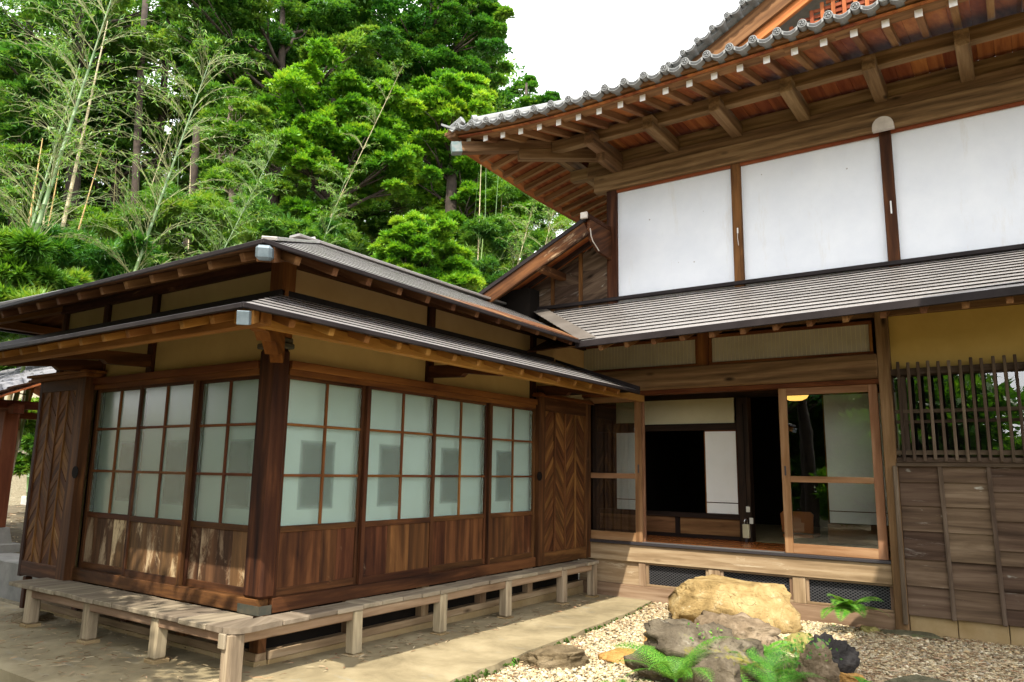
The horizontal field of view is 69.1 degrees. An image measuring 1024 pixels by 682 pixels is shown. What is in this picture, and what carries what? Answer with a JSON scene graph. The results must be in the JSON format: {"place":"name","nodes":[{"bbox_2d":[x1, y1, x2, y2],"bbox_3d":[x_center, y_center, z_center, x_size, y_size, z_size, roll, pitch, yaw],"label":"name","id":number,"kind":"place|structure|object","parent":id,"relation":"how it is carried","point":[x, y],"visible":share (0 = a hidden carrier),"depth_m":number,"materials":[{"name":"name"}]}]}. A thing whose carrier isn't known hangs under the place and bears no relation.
{"place":"outdoors","nodes":[
{"label":"outdoors","id":0,"kind":"place"},
{"bbox_2d":[6,505,25,553],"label":"terrace","id":1,"kind":"structure","parent":0,"point":[16,532],"depth_m":12.83,"materials":[{"name":"beige stone"}]},
{"bbox_2d":[6,504,24,542],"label":"leaf litter","id":2,"kind":"object","parent":1,"relation":"on","point":[11,521],"visible":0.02,"depth_m":12.94,"materials":[{"name":"brown plant"}]},
{"bbox_2d":[20,496,25,504],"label":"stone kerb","id":3,"kind":"structure","parent":1,"relation":"on","point":[23,499],"depth_m":16.44,"materials":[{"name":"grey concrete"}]},
{"bbox_2d":[0,366,55,552],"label":"tiled gate","id":4,"kind":"structure","parent":1,"relation":"on","point":[12,381],"depth_m":9.24,"materials":[{"name":"brown wood"}]},
{"bbox_2d":[26,185,33,499],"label":"bamboo culm","id":5,"kind":"object","parent":1,"relation":"on","point":[27,477],"visible":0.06,"depth_m":15.87,"materials":[{"name":"green plant"}]},
{"bbox_2d":[188,160,190,248],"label":"bamboo culm","id":6,"kind":"object","parent":1,"relation":"on","point":[189,193],"visible":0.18,"depth_m":19.00,"materials":[{"name":"plant"}]},
{"bbox_2d":[308,60,409,238],"bbox_3d":[-5.111,-1.735,18.471,4.710,12.412,1.664,5,-11,-22],"label":"bamboo culm","id":7,"kind":"object","parent":1,"relation":"on","point":[353,168],"visible":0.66,"depth_m":19.68,"materials":[{"name":"green plant"}]},
{"bbox_2d":[477,173,480,291],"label":"bamboo culm","id":8,"kind":"object","parent":1,"relation":"on","point":[479,219],"visible":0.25,"depth_m":20.48,"materials":[{"name":"plant"}]},
{"bbox_2d":[494,198,547,272],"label":"bamboo culm","id":9,"kind":"object","parent":1,"relation":"on","point":[525,234],"visible":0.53,"depth_m":18.59,"materials":[{"name":"green plant"}]},
{"bbox_2d":[508,201,575,258],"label":"bamboo culm","id":10,"kind":"object","parent":1,"relation":"on","point":[551,217],"visible":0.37,"depth_m":19.15,"materials":[{"name":"green plant"}]},
{"bbox_2d":[0,0,738,258],"label":"sky","id":11,"kind":"structure","parent":0,"point":[571,47],"materials":[{"name":"white"}]},
{"bbox_2d":[0,390,1021,681],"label":"ground","id":12,"kind":"structure","parent":0,"point":[18,488],"depth_m":17.06,"materials":[{"name":"grey gravel"}]},
{"bbox_2d":[0,335,31,453],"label":"bamboo clump","id":13,"kind":"object","parent":12,"relation":"on","point":[26,394],"visible":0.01,"depth_m":11.67,"materials":[{"name":"green plant"}]},
{"bbox_2d":[0,13,33,226],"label":"forest trunk","id":14,"kind":"object","parent":12,"relation":"on","point":[9,222],"visible":0.09,"depth_m":26.97,"materials":[{"name":"brown plant"}]},
{"bbox_2d":[0,552,36,601],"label":"retaining kerb","id":15,"kind":"structure","parent":12,"relation":"on","point":[9,562],"depth_m":8.18,"materials":[{"name":"grey concrete"}]},
{"bbox_2d":[0,138,42,399],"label":"bamboo culm","id":16,"kind":"object","parent":12,"relation":"on","point":[33,196],"visible":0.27,"depth_m":12.84,"materials":[{"name":"plant"}]},
{"bbox_2d":[13,397,38,478],"bbox_3d":[-9.253,2.322,14.134,2.017,2.596,1.448,-6,-12,34],"label":"garden bush","id":17,"kind":"object","parent":12,"relation":"on","point":[23,464],"visible":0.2,"depth_m":13.67,"materials":[{"name":"green plant"}]},
{"bbox_2d":[7,161,55,399],"bbox_3d":[-8.361,0.051,12.596,0.411,6.724,0.116,6,-11,-28],"label":"bamboo culm","id":18,"kind":"object","parent":12,"relation":"on","point":[10,397],"visible":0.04,"depth_m":12.46,"materials":[{"name":"green plant"}]},
{"bbox_2d":[18,166,59,400],"bbox_3d":[-8.560,0.062,13.070,0.364,6.771,0.104,6,-11,-28],"label":"bamboo culm","id":19,"kind":"object","parent":12,"relation":"on","point":[50,214],"visible":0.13,"depth_m":13.60,"materials":[{"name":"green plant"}]},
{"bbox_2d":[0,223,93,400],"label":"bamboo clump","id":20,"kind":"object","parent":12,"relation":"on","point":[27,269],"visible":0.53,"depth_m":10.24,"materials":[{"name":"green plant"}]},
{"bbox_2d":[12,21,107,475],"bbox_3d":[-7.704,-1.393,12.556,0.126,9.703,1.404,1,-10,1],"label":"bamboo culm","id":21,"kind":"object","parent":12,"relation":"on","point":[63,222],"visible":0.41,"depth_m":12.98,"materials":[{"name":"green plant"}]},
{"bbox_2d":[27,154,100,411],"bbox_3d":[-7.774,-0.167,12.480,0.091,7.192,1.792,1,-10,1],"label":"bamboo culm","id":22,"kind":"object","parent":12,"relation":"on","point":[31,393],"visible":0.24,"depth_m":13.38,"materials":[{"name":"plant"}]},
{"bbox_2d":[0,28,135,270],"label":"bamboo culm","id":23,"kind":"object","parent":12,"relation":"on","point":[60,131],"visible":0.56,"depth_m":12.91,"materials":[{"name":"green plant"}]},
{"bbox_2d":[0,0,177,341],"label":"bamboo culm","id":24,"kind":"object","parent":12,"relation":"on","point":[55,169],"visible":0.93,"depth_m":11.90,"materials":[{"name":"green plant"}]},
{"bbox_2d":[13,212,168,281],"bbox_3d":[-7.382,0.720,12.711,2.429,5.832,2.696,3,-10,-14],"label":"bamboo clump","id":25,"kind":"object","parent":12,"relation":"on","point":[80,253],"visible":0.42,"depth_m":12.43,"materials":[{"name":"green plant"}]},
{"bbox_2d":[0,0,193,230],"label":"evergreen tree","id":26,"kind":"object","parent":12,"relation":"on","point":[9,69],"visible":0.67,"depth_m":25.69,"materials":[{"name":"green plant"}]},
{"bbox_2d":[113,158,116,208],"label":"bamboo culm","id":27,"kind":"object","parent":12,"relation":"on","point":[114,186],"visible":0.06,"depth_m":18.71,"materials":[{"name":"green plant"}]},
{"bbox_2d":[0,59,244,241],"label":"evergreen tree","id":28,"kind":"object","parent":12,"relation":"on","point":[123,143],"visible":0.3,"depth_m":27.63,"materials":[{"name":"green plant"}]},
{"bbox_2d":[103,0,166,207],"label":"forest trunk","id":29,"kind":"object","parent":12,"relation":"on","point":[135,183],"visible":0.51,"depth_m":26.24,"materials":[{"name":"brown plant"}]},
{"bbox_2d":[27,14,267,273],"bbox_3d":[-6.140,-1.203,12.517,3.652,9.427,3.197,7,-12,-32],"label":"bamboo culm","id":30,"kind":"object","parent":12,"relation":"on","point":[148,230],"visible":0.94,"depth_m":12.90,"materials":[{"name":"green plant"}]},
{"bbox_2d":[68,163,247,266],"bbox_3d":[-7.165,-0.059,14.611,2.867,7.876,3.296,-6,-12,34],"label":"bamboo clump","id":31,"kind":"object","parent":12,"relation":"on","point":[195,200],"visible":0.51,"depth_m":14.83,"materials":[{"name":"green plant"}]},
{"bbox_2d":[151,122,173,185],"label":"bamboo culm","id":32,"kind":"object","parent":12,"relation":"on","point":[161,156],"visible":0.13,"depth_m":16.06,"materials":[{"name":"green plant"}]},
{"bbox_2d":[154,15,171,243],"bbox_3d":[-13.363,-5.090,27.773,0.835,19.402,1.794,-3,-11,21],"label":"forest trunk","id":33,"kind":"object","parent":12,"relation":"on","point":[160,119],"visible":0.07,"depth_m":28.62,"materials":[{"name":"brown plant"}]},
{"bbox_2d":[179,127,204,248],"bbox_3d":[-11.000,-1.552,25.659,1.179,12.370,2.186,-4,-11,24],"label":"forest trunk","id":34,"kind":"object","parent":12,"relation":"on","point":[194,170],"visible":0.21,"depth_m":26.30,"materials":[{"name":"brown plant"}]},
{"bbox_2d":[150,116,290,258],"bbox_3d":[-5.452,-0.417,13.458,2.048,8.221,3.406,-1,-10,9],"label":"bamboo culm","id":35,"kind":"object","parent":12,"relation":"on","point":[245,204],"visible":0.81,"depth_m":14.32,"materials":[{"name":"green plant"}]},
{"bbox_2d":[192,75,277,203],"bbox_3d":[-6.905,-1.150,18.030,2.606,10.866,2.179,0,-10,6],"label":"slender tree","id":36,"kind":"object","parent":12,"relation":"on","point":[233,109],"visible":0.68,"depth_m":18.25,"materials":[{"name":"green plant"}]},
{"bbox_2d":[0,2,534,289],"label":"wood","id":37,"kind":"object","parent":12,"relation":"on","point":[157,82],"visible":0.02,"depth_m":34.09,"materials":[{"name":"green plant"}]},
{"bbox_2d":[146,0,416,216],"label":"evergreen tree","id":38,"kind":"object","parent":12,"relation":"on","point":[292,30],"visible":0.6,"depth_m":24.97,"materials":[{"name":"green plant"}]},
{"bbox_2d":[208,177,361,250],"bbox_3d":[-5.712,0.298,17.321,3.951,8.062,2.866,2,-10,-5],"label":"bamboo clump","id":39,"kind":"object","parent":12,"relation":"on","point":[275,228],"visible":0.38,"depth_m":17.16,"materials":[{"name":"green plant"}]},
{"bbox_2d":[0,592,651,681],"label":"concrete apron","id":40,"kind":"object","parent":12,"relation":"on","point":[455,657],"visible":0.65,"depth_m":5.60,"materials":[{"name":"beige concrete"}]},
{"bbox_2d":[11,611,53,623],"bbox_3d":[-4.311,2.476,6.640,0.431,0.106,0.318,-6,-12,34],"label":"flat stone","id":41,"kind":"object","parent":40,"relation":"on","point":[17,618],"visible":0.46,"depth_m":6.57,"materials":[{"name":"grey stone"}]},
{"bbox_2d":[9,559,598,681],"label":"veranda bench","id":42,"kind":"object","parent":40,"relation":"on","point":[231,633],"visible":0.92,"depth_m":5.72,"materials":[{"name":"wood"}]},
{"bbox_2d":[0,233,643,666],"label":"house annex","id":43,"kind":"object","parent":40,"relation":"on","point":[266,427],"visible":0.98,"depth_m":6.34,"materials":[{"name":"brown wood"}]},
{"bbox_2d":[79,386,148,573],"bbox_3d":[-3.545,1.225,6.660,0.820,1.605,0.082,-6,-12,34],"label":"sliding door","id":44,"kind":"structure","parent":43,"relation":"in","point":[104,528],"depth_m":6.71,"materials":[{"name":"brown wood"}]},
{"bbox_2d":[121,380,199,585],"bbox_3d":[-2.897,1.151,6.173,0.841,1.605,0.082,-6,-12,34],"label":"sliding door","id":45,"kind":"structure","parent":43,"relation":"in","point":[155,538],"depth_m":6.19,"materials":[{"name":"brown wood"}]},
{"bbox_2d":[182,375,258,595],"bbox_3d":[-2.206,1.088,5.749,0.820,1.605,0.082,-6,-12,34],"label":"sliding door","id":46,"kind":"structure","parent":43,"relation":"in","point":[216,542],"depth_m":5.79,"materials":[{"name":"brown wood"}]},
{"bbox_2d":[272,375,365,596],"bbox_3d":[-1.508,1.112,5.825,0.082,1.605,0.839,-6,-12,34],"label":"sliding door","id":47,"kind":"structure","parent":43,"relation":"in","point":[318,537],"depth_m":5.83,"materials":[{"name":"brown wood"}]},
{"bbox_2d":[356,386,437,584],"bbox_3d":[-0.996,1.236,6.492,0.082,1.605,0.896,-6,-12,34],"label":"sliding door","id":48,"kind":"structure","parent":43,"relation":"in","point":[395,541],"depth_m":6.49,"materials":[{"name":"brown wood"}]},
{"bbox_2d":[427,396,487,571],"bbox_3d":[-0.534,1.370,7.218,0.082,1.605,0.880,-6,-12,34],"label":"sliding door","id":49,"kind":"structure","parent":43,"relation":"in","point":[459,526],"depth_m":7.25,"materials":[{"name":"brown wood"}]},
{"bbox_2d":[485,403,535,563],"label":"sliding door","id":50,"kind":"structure","parent":43,"relation":"in","point":[509,520],"depth_m":7.89,"materials":[{"name":"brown wood"}]},
{"bbox_2d":[454,602,654,681],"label":"moss","id":51,"kind":"object","parent":40,"relation":"on","point":[487,673],"visible":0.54,"depth_m":5.63,"materials":[{"name":"green plant"}]},
{"bbox_2d":[225,70,430,257],"bbox_3d":[-4.930,-3.127,26.278,11.169,15.988,6.386,3,-10,-11],"label":"evergreen tree","id":52,"kind":"object","parent":12,"relation":"on","point":[369,228],"visible":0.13,"depth_m":25.37,"materials":[{"name":"green plant"}]},
{"bbox_2d":[309,162,367,243],"bbox_3d":[-4.849,-0.207,16.655,1.950,8.857,3.044,-1,-10,10],"label":"bamboo culm","id":53,"kind":"object","parent":12,"relation":"on","point":[338,197],"visible":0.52,"depth_m":17.94,"materials":[{"name":"green plant"}]},
{"bbox_2d":[255,36,444,233],"bbox_3d":[-4.993,-1.616,20.286,4.701,12.773,4.670,7,-12,-32],"label":"evergreen tree","id":54,"kind":"object","parent":12,"relation":"on","point":[317,122],"visible":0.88,"depth_m":20.10,"materials":[{"name":"green plant"}]},
{"bbox_2d":[367,209,485,290],"bbox_3d":[-1.748,0.642,14.924,2.427,6.964,2.271,-6,-12,34],"label":"rounded shrub tree","id":55,"kind":"object","parent":12,"relation":"on","point":[433,253],"visible":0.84,"depth_m":14.93,"materials":[{"name":"green plant"}]},
{"bbox_2d":[350,0,515,266],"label":"evergreen tree","id":56,"kind":"object","parent":12,"relation":"on","point":[467,36],"visible":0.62,"depth_m":27.89,"materials":[{"name":"green plant"}]},
{"bbox_2d":[393,67,535,271],"bbox_3d":[-1.979,-2.211,22.775,5.909,14.352,4.330,-6,-12,34],"label":"evergreen tree","id":57,"kind":"object","parent":12,"relation":"on","point":[449,96],"visible":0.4,"depth_m":22.70,"materials":[{"name":"green plant"}]},
{"bbox_2d":[484,177,485,269],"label":"bamboo culm","id":58,"kind":"object","parent":12,"relation":"on","point":[485,202],"visible":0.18,"depth_m":20.96,"materials":[{"name":"green plant"}]},
{"bbox_2d":[458,211,533,292],"bbox_3d":[-0.872,0.558,19.399,2.355,8.470,2.467,-6,-12,34],"label":"bamboo clump","id":59,"kind":"object","parent":12,"relation":"on","point":[488,230],"visible":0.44,"depth_m":20.10,"materials":[{"name":"green plant"}]},
{"bbox_2d":[0,593,1023,681],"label":"leaf litter","id":60,"kind":"object","parent":12,"relation":"on","point":[878,667],"visible":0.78,"depth_m":5.95,"materials":[{"name":"brown plant"}]},
{"bbox_2d":[478,169,573,272],"bbox_3d":[0.755,-0.237,21.652,3.730,10.081,2.643,6,-11,-28],"label":"bamboo clump","id":61,"kind":"object","parent":12,"relation":"on","point":[539,233],"visible":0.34,"depth_m":21.50,"materials":[{"name":"green plant"}]},
{"bbox_2d":[493,74,561,112],"bbox_3d":[0.678,-4.922,37.481,6.846,19.404,4.119,1,-10,1],"label":"distant tree","id":62,"kind":"object","parent":12,"relation":"on","point":[528,84],"visible":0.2,"depth_m":37.91,"materials":[{"name":"green plant"}]},
{"bbox_2d":[623,618,776,681],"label":"garden rock","id":63,"kind":"object","parent":12,"relation":"on","point":[669,637],"visible":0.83,"depth_m":5.25,"materials":[{"name":"grey stone"}]},
{"bbox_2d":[688,622,737,647],"bbox_3d":[1.356,2.112,5.387,0.357,0.151,0.446,6,-11,-25],"label":"moss cushion","id":64,"kind":"object","parent":63,"relation":"on","point":[704,636],"visible":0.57,"depth_m":5.29,"materials":[{"name":"green plant"}]},
{"bbox_2d":[691,657,741,681],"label":"garden rock","id":65,"kind":"object","parent":12,"relation":"on","point":[724,669],"visible":0.93,"depth_m":4.66,"materials":[{"name":"grey stone"}]},
{"bbox_2d":[441,0,1023,646],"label":"house","id":66,"kind":"structure","parent":12,"relation":"on","point":[767,206],"depth_m":8.48,"materials":[{"name":"brown wood"}]},
{"bbox_2d":[583,397,643,541],"bbox_3d":[1.182,1.538,9.067,0.875,1.719,0.038,-6,-12,34],"label":"glass door","id":67,"kind":"structure","parent":66,"relation":"in","point":[638,536],"depth_m":8.88,"materials":[{"name":"brown"}]},
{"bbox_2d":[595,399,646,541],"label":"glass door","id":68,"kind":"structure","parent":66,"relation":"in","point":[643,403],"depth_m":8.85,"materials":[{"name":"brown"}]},
{"bbox_2d":[584,336,697,372],"bbox_3d":[1.446,0.193,9.118,1.740,0.354,0.040,-6,-12,34],"label":"clerestory window","id":69,"kind":"structure","parent":66,"relation":"in","point":[673,352],"depth_m":9.02,"materials":[{"name":"brown wood"}]},
{"bbox_2d":[708,320,873,364],"bbox_3d":[2.976,0.036,8.076,1.715,0.354,0.040,-6,-12,34],"label":"clerestory window","id":70,"kind":"structure","parent":66,"relation":"in","point":[848,338],"depth_m":8.04,"materials":[{"name":"brown wood"}]},
{"bbox_2d":[787,395,808,400],"bbox_3d":[3.469,0.386,9.136,0.317,0.685,0.317,-6,-12,34],"label":"paper lantern","id":71,"kind":"object","parent":66,"relation":"hanging from","point":[797,398],"visible":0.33,"depth_m":8.99,"materials":[{"name":"yellow paper"}]},
{"bbox_2d":[780,511,819,538],"bbox_3d":[3.760,2.380,9.674,0.410,0.329,0.400,-6,-12,34],"label":"legless chair","id":72,"kind":"object","parent":66,"relation":"on","point":[803,524],"visible":0.81,"depth_m":9.49,"materials":[{"name":"orange wood"}]},
{"bbox_2d":[778,384,888,559],"bbox_3d":[3.274,1.323,7.643,0.975,1.719,0.038,-6,-12,34],"label":"glass door","id":73,"kind":"structure","parent":66,"relation":"in","point":[882,553],"depth_m":7.57,"materials":[{"name":"brown"}]},
{"bbox_2d":[891,354,1023,462],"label":"slatted window","id":74,"kind":"structure","parent":66,"relation":"in","point":[970,413],"depth_m":7.14,"materials":[{"name":"brown wood"}]},
{"bbox_2d":[694,610,782,657],"bbox_3d":[1.876,2.498,6.178,0.531,0.384,0.797,7,-12,-33],"label":"garden rock","id":75,"kind":"object","parent":12,"relation":"on","point":[742,625],"visible":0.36,"depth_m":6.10,"materials":[{"name":"beige stone"}]},
{"bbox_2d":[776,656,797,671],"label":"garden rock","id":76,"kind":"object","parent":12,"relation":"on","point":[787,662],"visible":0.02,"depth_m":5.60,"materials":[{"name":"beige stone"}]},
{"bbox_2d":[781,632,813,653],"bbox_3d":[2.452,2.557,6.198,0.472,0.213,0.279,-6,-12,34],"label":"garden rock","id":77,"kind":"object","parent":12,"relation":"on","point":[791,636],"visible":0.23,"depth_m":6.19,"materials":[{"name":"yellow stone"}]},
{"bbox_2d":[794,641,840,681],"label":"garden rock","id":78,"kind":"object","parent":12,"relation":"on","point":[820,666],"visible":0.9,"depth_m":5.04,"materials":[{"name":"beige stone"}]},
{"bbox_2d":[782,625,842,664],"bbox_3d":[2.036,2.106,5.088,0.371,0.341,0.322,-6,-12,34],"label":"creeping vine","id":79,"kind":"object","parent":78,"relation":"on","point":[802,643],"visible":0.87,"depth_m":5.09,"materials":[{"name":"green plant"}]},
{"bbox_2d":[798,632,859,673],"bbox_3d":[2.341,2.361,5.519,0.454,0.371,0.293,-6,-12,34],"label":"garden rock","id":80,"kind":"object","parent":12,"relation":"on","point":[847,653],"visible":0.27,"depth_m":5.46,"materials":[{"name":"black stone"}]},
{"bbox_2d":[879,629,950,641],"bbox_3d":[3.743,2.741,6.900,0.623,0.076,0.262,-6,-12,34],"label":"foundation stone","id":81,"kind":"object","parent":12,"relation":"on","point":[926,635],"visible":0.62,"depth_m":6.88,"materials":[{"name":"grey stone"}]},
{"bbox_2d":[742,518,750,541],"bbox_3d":[2.788,2.250,8.844,0.080,0.276,0.055,-6,-12,34],"label":"key box","id":82,"kind":"object","parent":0,"point":[746,531],"visible":1,"depth_m":8.82,"materials":[{"name":"beige plastic"}]},
{"bbox_2d":[477,602,1023,681],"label":"gravel","id":83,"kind":"structure","parent":0,"point":[598,666],"depth_m":6.09,"materials":[{"name":"beige gravel"}]},
{"bbox_2d":[519,644,589,670],"bbox_3d":[0.315,2.439,5.699,0.577,0.184,0.353,1,-10,1],"label":"garden rock","id":84,"kind":"object","parent":83,"relation":"on","point":[562,656],"visible":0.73,"depth_m":5.60,"materials":[{"name":"brown stone"}]},
{"bbox_2d":[598,648,634,663],"bbox_3d":[0.894,2.507,5.877,0.433,0.115,0.310,-2,-10,14],"label":"garden rock","id":85,"kind":"object","parent":83,"relation":"on","point":[614,655],"visible":0.42,"depth_m":5.83,"materials":[{"name":"yellow stone"}]},
{"bbox_2d":[600,679,647,681],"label":"fern","id":86,"kind":"object","parent":83,"relation":"on","point":[621,680],"visible":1,"depth_m":4.77,"materials":[{"name":"green plant"}]},
{"bbox_2d":[608,636,746,681],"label":"fern","id":87,"kind":"object","parent":83,"relation":"on","point":[667,668],"visible":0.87,"depth_m":4.98,"materials":[{"name":"green plant"}]},
{"bbox_2d":[668,574,802,633],"bbox_3d":[2.103,2.576,7.280,0.690,0.454,1.281,10,-13,-41],"label":"stepping boulder","id":88,"kind":"object","parent":83,"relation":"on","point":[692,599],"visible":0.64,"depth_m":7.12,"materials":[{"name":"beige stone"}]},
{"bbox_2d":[729,638,805,680],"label":"fern","id":89,"kind":"object","parent":83,"relation":"on","point":[771,651],"visible":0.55,"depth_m":5.26,"materials":[{"name":"green plant"}]},
{"bbox_2d":[764,640,791,656],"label":"fern","id":90,"kind":"object","parent":83,"relation":"on","point":[776,643],"visible":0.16,"depth_m":5.77,"materials":[{"name":"green plant"}]},
{"bbox_2d":[762,644,797,671],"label":"fern","id":91,"kind":"object","parent":83,"relation":"on","point":[767,647],"visible":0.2,"depth_m":5.53,"materials":[{"name":"green plant"}]},
{"bbox_2d":[764,647,799,667],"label":"fern","id":92,"kind":"object","parent":83,"relation":"on","point":[794,660],"visible":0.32,"depth_m":5.46,"materials":[{"name":"green plant"}]},
{"bbox_2d":[741,655,824,681],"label":"fern","id":93,"kind":"object","parent":83,"relation":"on","point":[790,678],"visible":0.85,"depth_m":4.96,"materials":[{"name":"green plant"}]},
{"bbox_2d":[773,659,795,678],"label":"grass tuft","id":94,"kind":"object","parent":83,"relation":"on","point":[791,666],"visible":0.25,"depth_m":5.32,"materials":[{"name":"green plant"}]},
{"bbox_2d":[796,637,809,652],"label":"grass tuft","id":95,"kind":"object","parent":83,"relation":"on","point":[802,645],"visible":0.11,"depth_m":5.99,"materials":[{"name":"green plant"}]},
{"bbox_2d":[839,672,864,681],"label":"garden rock","id":96,"kind":"object","parent":83,"relation":"on","point":[844,677],"visible":0.69,"depth_m":5.21,"materials":[{"name":"orange stone"}]},
{"bbox_2d":[820,593,888,621],"bbox_3d":[3.174,2.499,6.988,0.447,0.206,0.621,-20,-23,64],"label":"fern","id":97,"kind":"object","parent":83,"relation":"on","point":[845,606],"visible":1,"depth_m":6.98,"materials":[{"name":"green plant"}]},
{"bbox_2d":[851,676,870,681],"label":"fern","id":98,"kind":"object","parent":83,"relation":"on","point":[860,679],"visible":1,"depth_m":4.88,"materials":[{"name":"green plant"}]},
{"bbox_2d":[860,625,879,632],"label":"foundation stone","id":99,"kind":"object","parent":83,"relation":"on","point":[867,629],"visible":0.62,"depth_m":7.04,"materials":[{"name":"beige stone"}]},
{"bbox_2d":[884,674,950,681],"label":"rock","id":100,"kind":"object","parent":83,"relation":"on","point":[915,678],"depth_m":5.19,"materials":[{"name":"grey stone"}]}
]}

